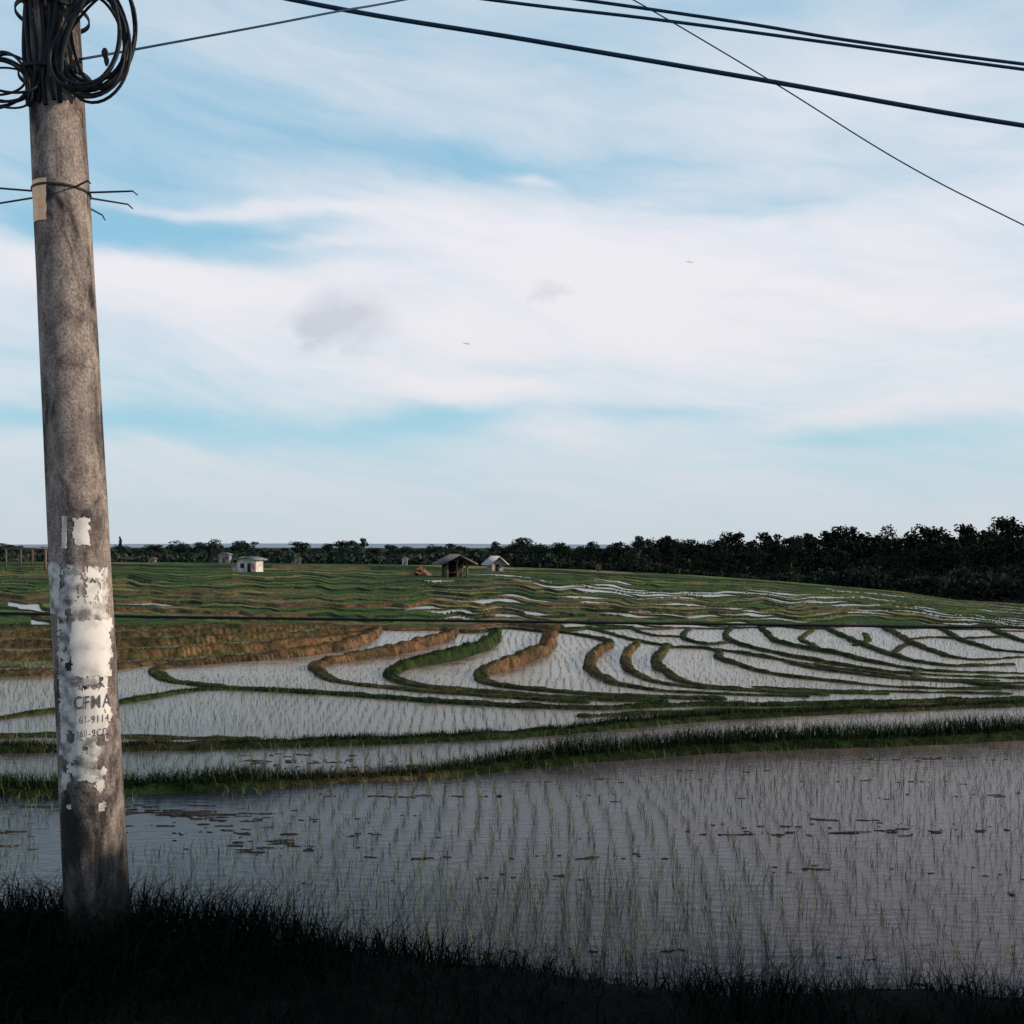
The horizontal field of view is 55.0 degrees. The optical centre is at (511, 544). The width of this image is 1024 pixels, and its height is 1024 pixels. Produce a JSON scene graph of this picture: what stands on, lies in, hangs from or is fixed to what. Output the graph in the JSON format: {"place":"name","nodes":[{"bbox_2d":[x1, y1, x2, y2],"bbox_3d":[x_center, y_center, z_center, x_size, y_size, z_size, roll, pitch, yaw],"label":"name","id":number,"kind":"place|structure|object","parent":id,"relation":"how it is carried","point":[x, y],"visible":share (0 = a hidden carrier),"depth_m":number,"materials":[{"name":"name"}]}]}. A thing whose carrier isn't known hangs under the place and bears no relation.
{"place":"outdoors","nodes":[
{"label":"outdoors","id":0,"kind":"place"},
{"bbox_2d":[0,543,834,548],"bbox_3d":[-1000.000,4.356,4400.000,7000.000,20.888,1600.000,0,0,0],"label":"hill","id":1,"kind":"structure","parent":0,"point":[278,545],"depth_m":3738.85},
{"bbox_2d":[0,574,1023,997],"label":"water","id":2,"kind":"structure","parent":0,"point":[150,828],"depth_m":10.10,"materials":[{"name":"grey liquid"}]},
{"bbox_2d":[0,547,1023,1023],"bbox_3d":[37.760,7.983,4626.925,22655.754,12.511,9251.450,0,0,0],"label":"ground","id":3,"kind":"structure","parent":0,"point":[356,581],"depth_m":22.26,"materials":[{"name":"green plant"}]},
{"bbox_2d":[2,545,30,558],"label":"tree","id":4,"kind":"object","parent":3,"relation":"on","point":[16,551],"visible":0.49,"depth_m":283.10,"materials":[{"name":"green plant"}]},
{"bbox_2d":[3,548,47,570],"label":"timber frame","id":5,"kind":"object","parent":3,"relation":"on","point":[21,559],"visible":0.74,"depth_m":128.18,"materials":[{"name":"brown wood"}]},
{"bbox_2d":[14,0,130,942],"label":"utility pole","id":6,"kind":"object","parent":3,"relation":"on","point":[93,838],"visible":0.97,"depth_m":4.39,"materials":[{"name":"concrete"}]},
{"bbox_2d":[0,50,39,108],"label":"cable coil","id":7,"kind":"object","parent":6,"relation":"attached to","point":[22,70],"visible":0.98,"depth_m":4.33,"materials":[{"name":"black rubber"}]},
{"bbox_2d":[0,180,137,220],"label":"spike collar","id":8,"kind":"object","parent":6,"relation":"attached to","point":[64,184],"visible":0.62,"depth_m":4.49,"materials":[{"name":"metal"}]},
{"bbox_2d":[48,0,137,103],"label":"cable coil","id":9,"kind":"object","parent":6,"relation":"hanging from","point":[85,87],"visible":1,"depth_m":4.34,"materials":[{"name":"black rubber"}]},
{"bbox_2d":[79,0,405,60],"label":"overhead wire","id":10,"kind":"object","parent":6,"relation":"attached to","point":[226,32],"visible":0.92,"depth_m":4.94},
{"bbox_2d":[118,536,123,561],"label":"tree","id":11,"kind":"object","parent":3,"relation":"on","point":[120,550],"visible":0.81,"depth_m":263.04,"materials":[{"name":"green plant"}]},
{"bbox_2d":[112,545,137,554],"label":"tree","id":12,"kind":"object","parent":3,"relation":"on","point":[124,551],"visible":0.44,"depth_m":310.79,"materials":[{"name":"green plant"}]},
{"bbox_2d":[137,544,170,555],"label":"tree","id":13,"kind":"object","parent":3,"relation":"on","point":[148,550],"visible":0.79,"depth_m":285.05,"materials":[{"name":"green plant"}]},
{"bbox_2d":[154,547,168,561],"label":"tree","id":14,"kind":"object","parent":3,"relation":"on","point":[161,550],"visible":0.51,"depth_m":268.23,"materials":[{"name":"green plant"}]},
{"bbox_2d":[164,540,193,552],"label":"tree","id":15,"kind":"object","parent":3,"relation":"on","point":[168,547],"visible":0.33,"depth_m":320.14,"materials":[{"name":"green plant"}]},
{"bbox_2d":[168,544,193,552],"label":"tree","id":16,"kind":"object","parent":3,"relation":"on","point":[178,548],"visible":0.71,"depth_m":305.18,"materials":[{"name":"green plant"}]},
{"bbox_2d":[189,542,215,551],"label":"tree","id":17,"kind":"object","parent":3,"relation":"on","point":[196,547],"visible":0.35,"depth_m":304.25,"materials":[{"name":"green plant"}]},
{"bbox_2d":[198,538,223,558],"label":"tree","id":18,"kind":"object","parent":3,"relation":"on","point":[205,547],"visible":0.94,"depth_m":260.51,"materials":[{"name":"green plant"}]},
{"bbox_2d":[203,539,224,554],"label":"tree","id":19,"kind":"object","parent":3,"relation":"on","point":[217,543],"visible":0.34,"depth_m":270.21,"materials":[{"name":"green plant"}]},
{"bbox_2d":[217,552,232,562],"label":"house","id":20,"kind":"structure","parent":3,"relation":"on","point":[225,557],"depth_m":253.23,"materials":[{"name":"paint"}]},
{"bbox_2d":[229,543,247,553],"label":"tree","id":21,"kind":"object","parent":3,"relation":"on","point":[239,548],"visible":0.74,"depth_m":281.41,"materials":[{"name":"green plant"}]},
{"bbox_2d":[224,540,258,554],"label":"tree","id":22,"kind":"object","parent":3,"relation":"on","point":[248,547],"visible":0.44,"depth_m":325.00,"materials":[{"name":"green plant"}]},
{"bbox_2d":[231,556,267,571],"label":"hut","id":23,"kind":"object","parent":3,"relation":"on","point":[249,563],"visible":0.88,"depth_m":127.65,"materials":[{"name":"paint"}]},
{"bbox_2d":[252,549,273,557],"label":"tree","id":24,"kind":"object","parent":3,"relation":"on","point":[265,553],"visible":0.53,"depth_m":263.19,"materials":[{"name":"green plant"}]},
{"bbox_2d":[0,550,558,568],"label":"scrub","id":25,"kind":"object","parent":3,"relation":"on","point":[420,558],"visible":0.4,"depth_m":253.86,"materials":[{"name":"green plant"}]},
{"bbox_2d":[281,541,312,554],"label":"tree","id":26,"kind":"object","parent":3,"relation":"on","point":[302,548],"visible":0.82,"depth_m":312.16,"materials":[{"name":"green plant"}]},
{"bbox_2d":[319,543,334,556],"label":"tree","id":27,"kind":"object","parent":3,"relation":"on","point":[329,547],"visible":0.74,"depth_m":280.62,"materials":[{"name":"green plant"}]},
{"bbox_2d":[315,549,345,563],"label":"tree","id":28,"kind":"object","parent":3,"relation":"on","point":[332,553],"visible":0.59,"depth_m":260.58,"materials":[{"name":"green plant"}]},
{"bbox_2d":[326,540,357,553],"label":"tree","id":29,"kind":"object","parent":3,"relation":"on","point":[341,544],"visible":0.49,"depth_m":298.64,"materials":[{"name":"green plant"}]},
{"bbox_2d":[352,538,371,563],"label":"tree","id":30,"kind":"object","parent":3,"relation":"on","point":[363,544],"visible":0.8,"depth_m":252.50,"materials":[{"name":"green plant"}]},
{"bbox_2d":[366,547,385,561],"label":"tree","id":31,"kind":"object","parent":3,"relation":"on","point":[376,551],"visible":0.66,"depth_m":268.10,"materials":[{"name":"green plant"}]},
{"bbox_2d":[384,544,396,560],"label":"tree","id":32,"kind":"object","parent":3,"relation":"on","point":[392,550],"visible":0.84,"depth_m":255.74,"materials":[{"name":"green plant"}]},
{"bbox_2d":[394,546,415,562],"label":"tree","id":33,"kind":"object","parent":3,"relation":"on","point":[403,550],"visible":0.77,"depth_m":263.44,"materials":[{"name":"green plant"}]},
{"bbox_2d":[408,566,431,575],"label":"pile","id":34,"kind":"object","parent":3,"relation":"on","point":[420,571],"visible":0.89,"depth_m":112.76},
{"bbox_2d":[435,548,462,558],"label":"tree","id":35,"kind":"object","parent":3,"relation":"on","point":[450,551],"visible":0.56,"depth_m":245.97,"materials":[{"name":"green plant"}]},
{"bbox_2d":[432,554,477,577],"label":"field shelter","id":36,"kind":"object","parent":3,"relation":"on","point":[451,567],"visible":0.77,"depth_m":106.88,"materials":[{"name":"brown wood"}]},
{"bbox_2d":[455,546,470,560],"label":"tree","id":37,"kind":"object","parent":3,"relation":"on","point":[463,549],"visible":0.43,"depth_m":252.76,"materials":[{"name":"green plant"}]},
{"bbox_2d":[470,551,490,565],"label":"tree","id":38,"kind":"object","parent":3,"relation":"on","point":[480,553],"visible":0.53,"depth_m":243.88,"materials":[{"name":"green plant"}]},
{"bbox_2d":[481,556,508,570],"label":"hut","id":39,"kind":"object","parent":3,"relation":"on","point":[494,563],"visible":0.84,"depth_m":154.11,"materials":[{"name":"paint"}]},
{"bbox_2d":[490,541,502,554],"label":"tree","id":40,"kind":"object","parent":3,"relation":"on","point":[494,546],"visible":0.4,"depth_m":257.78,"materials":[{"name":"green plant"}]},
{"bbox_2d":[0,576,1023,996],"bbox_3d":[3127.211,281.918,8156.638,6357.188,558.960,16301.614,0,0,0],"label":"rice crop","id":41,"kind":"object","parent":3,"relation":"on","point":[488,890],"visible":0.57,"depth_m":10.10,"materials":[{"name":"green plant"}]},
{"bbox_2d":[501,544,527,560],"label":"tree","id":42,"kind":"object","parent":3,"relation":"on","point":[512,549],"visible":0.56,"depth_m":234.36,"materials":[{"name":"green plant"}]},
{"bbox_2d":[510,537,547,548],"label":"tree","id":43,"kind":"object","parent":3,"relation":"on","point":[521,539],"visible":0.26,"depth_m":280.97,"materials":[{"name":"green plant"}]},
{"bbox_2d":[534,547,549,566],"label":"tree","id":44,"kind":"object","parent":3,"relation":"on","point":[543,550],"visible":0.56,"depth_m":236.63,"materials":[{"name":"green plant"}]},
{"bbox_2d":[548,547,563,562],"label":"tree","id":45,"kind":"object","parent":3,"relation":"on","point":[556,551],"visible":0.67,"depth_m":227.75,"materials":[{"name":"green plant"}]},
{"bbox_2d":[546,541,571,553],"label":"tree","id":46,"kind":"object","parent":3,"relation":"on","point":[562,546],"visible":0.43,"depth_m":260.35,"materials":[{"name":"green plant"}]},
{"bbox_2d":[585,541,601,553],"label":"tree","id":47,"kind":"object","parent":3,"relation":"on","point":[591,544],"visible":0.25,"depth_m":295.99,"materials":[{"name":"green plant"}]},
{"bbox_2d":[599,546,620,561],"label":"tree","id":48,"kind":"object","parent":3,"relation":"on","point":[611,554],"visible":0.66,"depth_m":238.42,"materials":[{"name":"green plant"}]},
{"bbox_2d":[597,544,626,561],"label":"tree","id":49,"kind":"object","parent":3,"relation":"on","point":[618,550],"visible":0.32,"depth_m":247.82,"materials":[{"name":"green plant"}]},
{"bbox_2d":[606,541,628,549],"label":"tree","id":50,"kind":"object","parent":3,"relation":"on","point":[620,543],"visible":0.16,"depth_m":271.93,"materials":[{"name":"green plant"}]},
{"bbox_2d":[625,536,649,571],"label":"tree","id":51,"kind":"object","parent":3,"relation":"on","point":[636,559],"visible":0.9,"depth_m":201.77,"materials":[{"name":"green plant"}]},
{"bbox_2d":[645,537,658,554],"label":"tree","id":52,"kind":"object","parent":3,"relation":"on","point":[650,545],"visible":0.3,"depth_m":286.17,"materials":[{"name":"green plant"}]},
{"bbox_2d":[655,535,670,562],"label":"tree","id":53,"kind":"object","parent":3,"relation":"on","point":[664,539],"visible":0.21,"depth_m":285.39,"materials":[{"name":"green plant"}]},
{"bbox_2d":[658,539,693,562],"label":"tree","id":54,"kind":"object","parent":3,"relation":"on","point":[669,547],"visible":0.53,"depth_m":239.94,"materials":[{"name":"green plant"}]},
{"bbox_2d":[676,544,697,564],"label":"tree","id":55,"kind":"object","parent":3,"relation":"on","point":[686,551],"visible":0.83,"depth_m":222.40,"materials":[{"name":"green plant"}]},
{"bbox_2d":[674,539,699,557],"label":"tree","id":56,"kind":"object","parent":3,"relation":"on","point":[689,542],"visible":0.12,"depth_m":250.52,"materials":[{"name":"green plant"}]},
{"bbox_2d":[687,547,706,567],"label":"tree","id":57,"kind":"object","parent":3,"relation":"on","point":[701,552],"visible":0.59,"depth_m":221.98,"materials":[{"name":"green plant"}]},
{"bbox_2d":[700,561,715,571],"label":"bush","id":58,"kind":"object","parent":3,"relation":"on","point":[707,565],"visible":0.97,"depth_m":195.31,"materials":[{"name":"green plant"}]},
{"bbox_2d":[706,544,728,561],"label":"tree","id":59,"kind":"object","parent":3,"relation":"on","point":[719,548],"visible":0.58,"depth_m":222.44,"materials":[{"name":"green plant"}]},
{"bbox_2d":[705,539,729,559],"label":"tree","id":60,"kind":"object","parent":3,"relation":"on","point":[721,542],"visible":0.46,"depth_m":241.40,"materials":[{"name":"green plant"}]},
{"bbox_2d":[728,565,740,574],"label":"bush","id":61,"kind":"object","parent":3,"relation":"on","point":[733,567],"visible":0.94,"depth_m":184.16,"materials":[{"name":"green plant"}]},
{"bbox_2d":[719,531,754,565],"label":"tree","id":62,"kind":"object","parent":3,"relation":"on","point":[730,538],"visible":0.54,"depth_m":250.83,"materials":[{"name":"green plant"}]},
{"bbox_2d":[724,543,750,572],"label":"tree","id":63,"kind":"object","parent":3,"relation":"on","point":[739,548],"visible":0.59,"depth_m":212.35,"materials":[{"name":"green plant"}]},
{"bbox_2d":[732,539,760,563],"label":"tree","id":64,"kind":"object","parent":3,"relation":"on","point":[755,543],"visible":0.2,"depth_m":243.69,"materials":[{"name":"green plant"}]},
{"bbox_2d":[496,543,1023,602],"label":"woodland","id":65,"kind":"object","parent":3,"relation":"on","point":[980,586],"visible":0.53,"depth_m":158.66,"materials":[{"name":"green plant"}]},
{"bbox_2d":[747,532,782,564],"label":"tree","id":66,"kind":"object","parent":3,"relation":"on","point":[763,538],"visible":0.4,"depth_m":229.81,"materials":[{"name":"green plant"}]},
{"bbox_2d":[760,538,787,571],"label":"tree","id":67,"kind":"object","parent":3,"relation":"on","point":[773,547],"visible":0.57,"depth_m":207.91,"materials":[{"name":"green plant"}]},
{"bbox_2d":[767,565,781,575],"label":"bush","id":68,"kind":"object","parent":3,"relation":"on","point":[774,572],"visible":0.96,"depth_m":171.29,"materials":[{"name":"green plant"}]},
{"bbox_2d":[776,547,800,574],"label":"tree","id":69,"kind":"object","parent":3,"relation":"on","point":[790,555],"visible":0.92,"depth_m":187.28,"materials":[{"name":"green plant"}]},
{"bbox_2d":[775,538,813,570],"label":"tree","id":70,"kind":"object","parent":3,"relation":"on","point":[797,546],"visible":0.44,"depth_m":199.17,"materials":[{"name":"green plant"}]},
{"bbox_2d":[782,535,807,565],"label":"tree","id":71,"kind":"object","parent":3,"relation":"on","point":[786,541],"visible":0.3,"depth_m":228.57,"materials":[{"name":"green plant"}]},
{"bbox_2d":[781,533,817,567],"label":"tree","id":72,"kind":"object","parent":3,"relation":"on","point":[806,535],"visible":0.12,"depth_m":274.88,"materials":[{"name":"green plant"}]},
{"bbox_2d":[793,549,815,572],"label":"tree","id":73,"kind":"object","parent":3,"relation":"on","point":[799,558],"visible":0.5,"depth_m":207.55,"materials":[{"name":"green plant"}]},
{"bbox_2d":[798,537,824,565],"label":"tree","id":74,"kind":"object","parent":3,"relation":"on","point":[813,544],"visible":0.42,"depth_m":239.43,"materials":[{"name":"green plant"}]},
{"bbox_2d":[809,548,826,569],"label":"tree","id":75,"kind":"object","parent":3,"relation":"on","point":[819,555],"visible":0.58,"depth_m":210.83,"materials":[{"name":"green plant"}]},
{"bbox_2d":[818,531,840,559],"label":"tree","id":76,"kind":"object","parent":3,"relation":"on","point":[827,537],"visible":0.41,"depth_m":255.23,"materials":[{"name":"green plant"}]},
{"bbox_2d":[822,538,844,563],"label":"tree","id":77,"kind":"object","parent":3,"relation":"on","point":[831,545],"visible":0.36,"depth_m":229.93,"materials":[{"name":"green plant"}]},
{"bbox_2d":[815,524,871,550],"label":"tree","id":78,"kind":"object","parent":3,"relation":"on","point":[848,536],"visible":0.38,"depth_m":258.08,"materials":[{"name":"green plant"}]},
{"bbox_2d":[836,539,868,567],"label":"tree","id":79,"kind":"object","parent":3,"relation":"on","point":[858,548],"visible":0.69,"depth_m":220.54,"materials":[{"name":"green plant"}]},
{"bbox_2d":[842,557,870,585],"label":"tree","id":80,"kind":"object","parent":3,"relation":"on","point":[860,563],"visible":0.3,"depth_m":184.66,"materials":[{"name":"green plant"}]},
{"bbox_2d":[850,535,889,561],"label":"tree","id":81,"kind":"object","parent":3,"relation":"on","point":[867,540],"visible":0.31,"depth_m":222.00,"materials":[{"name":"green plant"}]},
{"bbox_2d":[854,537,893,562],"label":"tree","id":82,"kind":"object","parent":3,"relation":"on","point":[880,541],"visible":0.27,"depth_m":221.03,"materials":[{"name":"green plant"}]},
{"bbox_2d":[874,524,896,560],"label":"tree","id":83,"kind":"object","parent":3,"relation":"on","point":[890,534],"visible":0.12,"depth_m":247.10,"materials":[{"name":"green plant"}]},
{"bbox_2d":[872,537,908,564],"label":"tree","id":84,"kind":"object","parent":3,"relation":"on","point":[897,545],"visible":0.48,"depth_m":204.40,"materials":[{"name":"green plant"}]},
{"bbox_2d":[891,524,926,554],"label":"tree","id":85,"kind":"object","parent":3,"relation":"on","point":[914,532],"visible":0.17,"depth_m":236.63,"materials":[{"name":"green plant"}]},
{"bbox_2d":[904,534,935,567],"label":"tree","id":86,"kind":"object","parent":3,"relation":"on","point":[912,540],"visible":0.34,"depth_m":200.70,"materials":[{"name":"green plant"}]},
{"bbox_2d":[910,547,938,593],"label":"tree","id":87,"kind":"object","parent":3,"relation":"on","point":[925,556],"visible":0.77,"depth_m":169.00,"materials":[{"name":"green plant"}]},
{"bbox_2d":[910,526,953,551],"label":"tree","id":88,"kind":"object","parent":3,"relation":"on","point":[930,534],"visible":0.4,"depth_m":209.19,"materials":[{"name":"green plant"}]},
{"bbox_2d":[942,540,967,564],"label":"tree","id":89,"kind":"object","parent":3,"relation":"on","point":[949,545],"visible":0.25,"depth_m":188.28,"materials":[{"name":"green plant"}]},
{"bbox_2d":[951,523,979,550],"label":"tree","id":90,"kind":"object","parent":3,"relation":"on","point":[964,529],"visible":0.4,"depth_m":219.48,"materials":[{"name":"green plant"}]},
{"bbox_2d":[958,547,999,598],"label":"tree","id":91,"kind":"object","parent":3,"relation":"on","point":[976,559],"visible":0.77,"depth_m":153.93,"materials":[{"name":"green plant"}]},
{"bbox_2d":[970,565,998,600],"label":"tree","id":92,"kind":"object","parent":3,"relation":"on","point":[980,568],"visible":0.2,"depth_m":140.51,"materials":[{"name":"green plant"}]},
{"bbox_2d":[958,530,1013,572],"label":"tree","id":93,"kind":"object","parent":3,"relation":"on","point":[976,543],"visible":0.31,"depth_m":165.34,"materials":[{"name":"green plant"}]},
{"bbox_2d":[985,535,1012,553],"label":"tree","id":94,"kind":"object","parent":3,"relation":"on","point":[999,539],"visible":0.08,"depth_m":189.26,"materials":[{"name":"green plant"}]},
{"bbox_2d":[981,516,1023,541],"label":"tree","id":95,"kind":"object","parent":3,"relation":"on","point":[1011,527],"visible":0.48,"depth_m":198.42,"materials":[{"name":"green plant"}]},
{"bbox_2d":[989,540,1023,599],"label":"tree","id":96,"kind":"object","parent":3,"relation":"on","point":[1004,547],"visible":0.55,"depth_m":153.04,"materials":[{"name":"green plant"}]},
{"bbox_2d":[1000,568,1015,601],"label":"tree","id":97,"kind":"object","parent":3,"relation":"on","point":[1009,570],"visible":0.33,"depth_m":134.03,"materials":[{"name":"green plant"}]},
{"bbox_2d":[0,849,1023,1023],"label":"verge grass","id":98,"kind":"structure","parent":0,"point":[148,921],"depth_m":4.11,"materials":[{"name":"green plant"}]},
{"bbox_2d":[0,622,1023,798],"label":"bund grass","id":99,"kind":"structure","parent":0,"point":[568,749],"depth_m":13.67,"materials":[{"name":"green plant"}]},
{"bbox_2d":[0,612,1023,628],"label":"drop wire","id":100,"kind":"object","parent":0,"point":[539,621],"visible":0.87,"depth_m":5.29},
{"bbox_2d":[0,0,1023,544],"label":"sky","id":101,"kind":"structure","parent":0,"point":[316,234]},
{"bbox_2d":[284,0,1023,127],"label":"overhead cable","id":102,"kind":"object","parent":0,"point":[671,64],"visible":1,"depth_m":5.99,"materials":[{"name":"black rubber"}]},
{"bbox_2d":[482,0,1023,70],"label":"overhead cable","id":103,"kind":"object","parent":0,"point":[763,34],"visible":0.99,"depth_m":6.39,"materials":[{"name":"black rubber"}]},
{"bbox_2d":[574,0,1023,65],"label":"overhead cable","id":104,"kind":"object","parent":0,"point":[809,33],"visible":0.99,"depth_m":6.59,"materials":[{"name":"black rubber"}]},
{"bbox_2d":[633,0,1023,225],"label":"overhead wire","id":105,"kind":"object","parent":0,"point":[830,117],"visible":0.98,"depth_m":6.20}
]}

